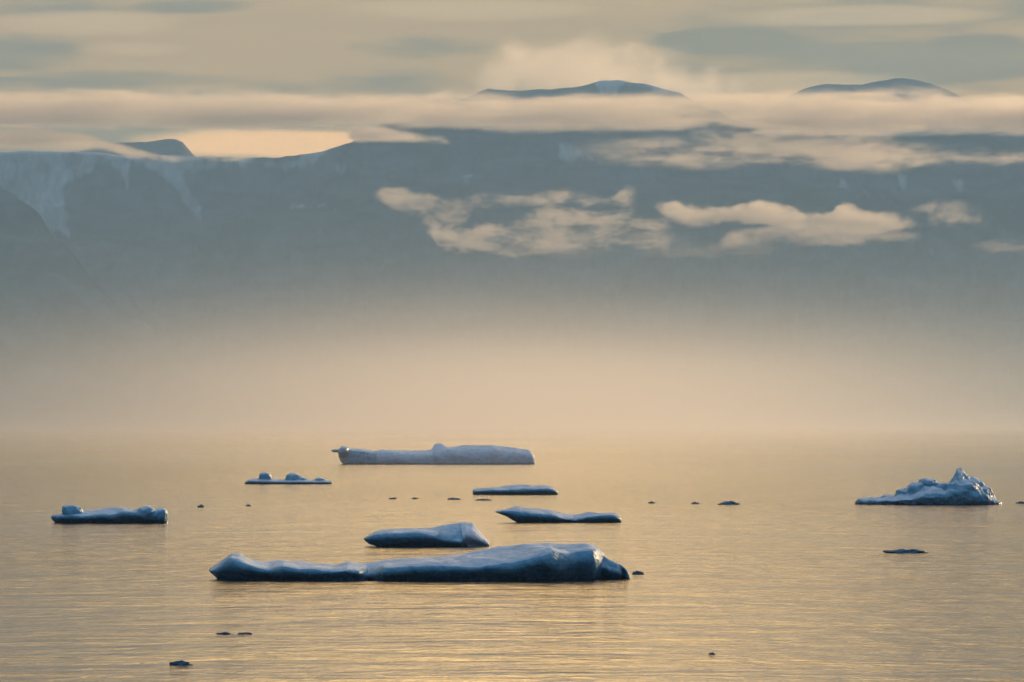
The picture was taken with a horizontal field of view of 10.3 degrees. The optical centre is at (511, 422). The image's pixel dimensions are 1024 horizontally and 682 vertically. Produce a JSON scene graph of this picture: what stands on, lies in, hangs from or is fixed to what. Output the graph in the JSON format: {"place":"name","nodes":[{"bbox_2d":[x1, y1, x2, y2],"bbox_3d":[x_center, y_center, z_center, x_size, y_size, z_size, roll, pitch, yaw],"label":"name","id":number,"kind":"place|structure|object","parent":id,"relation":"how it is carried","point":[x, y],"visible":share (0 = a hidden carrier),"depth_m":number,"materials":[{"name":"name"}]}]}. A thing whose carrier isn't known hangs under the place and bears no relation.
{"place":"outdoors","nodes":[
{"label":"outdoors","id":0,"kind":"place"},
{"bbox_2d":[0,187,267,426],"bbox_3d":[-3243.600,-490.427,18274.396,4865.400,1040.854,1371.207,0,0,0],"label":"hills","id":1,"kind":"structure","parent":0,"point":[79,347],"depth_m":17917.28,"materials":[{"name":"grey stone"}]},
{"bbox_2d":[79,139,194,156],"bbox_3d":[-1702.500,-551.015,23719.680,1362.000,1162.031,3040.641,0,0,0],"label":"hills","id":2,"kind":"structure","parent":0,"point":[168,147],"depth_m":22685.24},
{"bbox_2d":[0,114,1023,425],"bbox_3d":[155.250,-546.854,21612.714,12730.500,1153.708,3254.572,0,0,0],"label":"hills","id":3,"kind":"structure","parent":0,"point":[588,270],"depth_m":20431.66,"materials":[{"name":"grey stone"}]},
{"bbox_2d":[0,426,1023,681],"bbox_3d":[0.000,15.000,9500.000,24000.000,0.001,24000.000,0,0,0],"label":"water","id":4,"kind":"structure","parent":0,"point":[786,570],"depth_m":634.77,"materials":[{"name":"beige liquid"}]},
{"bbox_2d":[51,505,167,522],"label":"ice floe","id":5,"kind":"object","parent":4,"relation":"on","point":[78,514],"visible":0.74,"depth_m":845.02,"materials":[{"name":"blue ice"}]},
{"bbox_2d":[169,660,191,664],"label":"ice chunk","id":6,"kind":"object","parent":4,"relation":"on","point":[181,662],"visible":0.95,"depth_m":351.09,"materials":[{"name":"blue ice"}]},
{"bbox_2d":[245,472,332,483],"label":"ice floe","id":7,"kind":"object","parent":4,"relation":"on","point":[290,478],"visible":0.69,"depth_m":1375.61,"materials":[{"name":"ice"}]},
{"bbox_2d":[209,543,629,580],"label":"iceberg","id":8,"kind":"object","parent":4,"relation":"on","point":[548,561],"visible":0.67,"depth_m":538.47,"materials":[{"name":"blue ice"}]},
{"bbox_2d":[364,522,489,546],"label":"iceberg","id":9,"kind":"object","parent":4,"relation":"on","point":[464,534],"visible":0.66,"depth_m":684.02,"materials":[{"name":"ice"}]},
{"bbox_2d":[331,443,534,463],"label":"iceberg","id":10,"kind":"object","parent":4,"relation":"on","point":[439,453],"visible":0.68,"depth_m":2021.86,"materials":[{"name":"white ice"}]},
{"bbox_2d":[472,484,557,494],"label":"ice floe","id":11,"kind":"object","parent":4,"relation":"on","point":[519,489],"visible":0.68,"depth_m":1173.53,"materials":[{"name":"blue ice"}]},
{"bbox_2d":[496,506,621,522],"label":"ice floe","id":12,"kind":"object","parent":4,"relation":"on","point":[519,514],"visible":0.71,"depth_m":848.48,"materials":[{"name":"ice"}]},
{"bbox_2d":[718,501,739,504],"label":"ice chunk","id":13,"kind":"object","parent":4,"relation":"on","point":[729,503],"visible":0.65,"depth_m":1032.93,"materials":[{"name":"blue ice"}]},
{"bbox_2d":[883,549,928,552],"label":"ice chunk","id":14,"kind":"object","parent":4,"relation":"on","point":[904,551],"visible":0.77,"depth_m":651.00,"materials":[{"name":"blue ice"}]},
{"bbox_2d":[855,467,1001,504],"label":"iceberg","id":15,"kind":"object","parent":4,"relation":"on","point":[961,487],"visible":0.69,"depth_m":1032.68,"materials":[{"name":"ice"}]},
{"bbox_2d":[0,0,1023,157],"label":"sky","id":16,"kind":"structure","parent":0,"point":[218,78],"materials":[{"name":"beige"}]},
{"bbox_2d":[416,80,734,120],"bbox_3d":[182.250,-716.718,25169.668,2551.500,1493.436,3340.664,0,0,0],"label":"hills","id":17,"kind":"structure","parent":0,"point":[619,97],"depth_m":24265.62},
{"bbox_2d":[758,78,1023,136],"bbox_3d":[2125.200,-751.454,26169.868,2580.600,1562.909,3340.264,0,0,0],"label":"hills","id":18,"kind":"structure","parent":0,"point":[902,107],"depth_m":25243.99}
]}

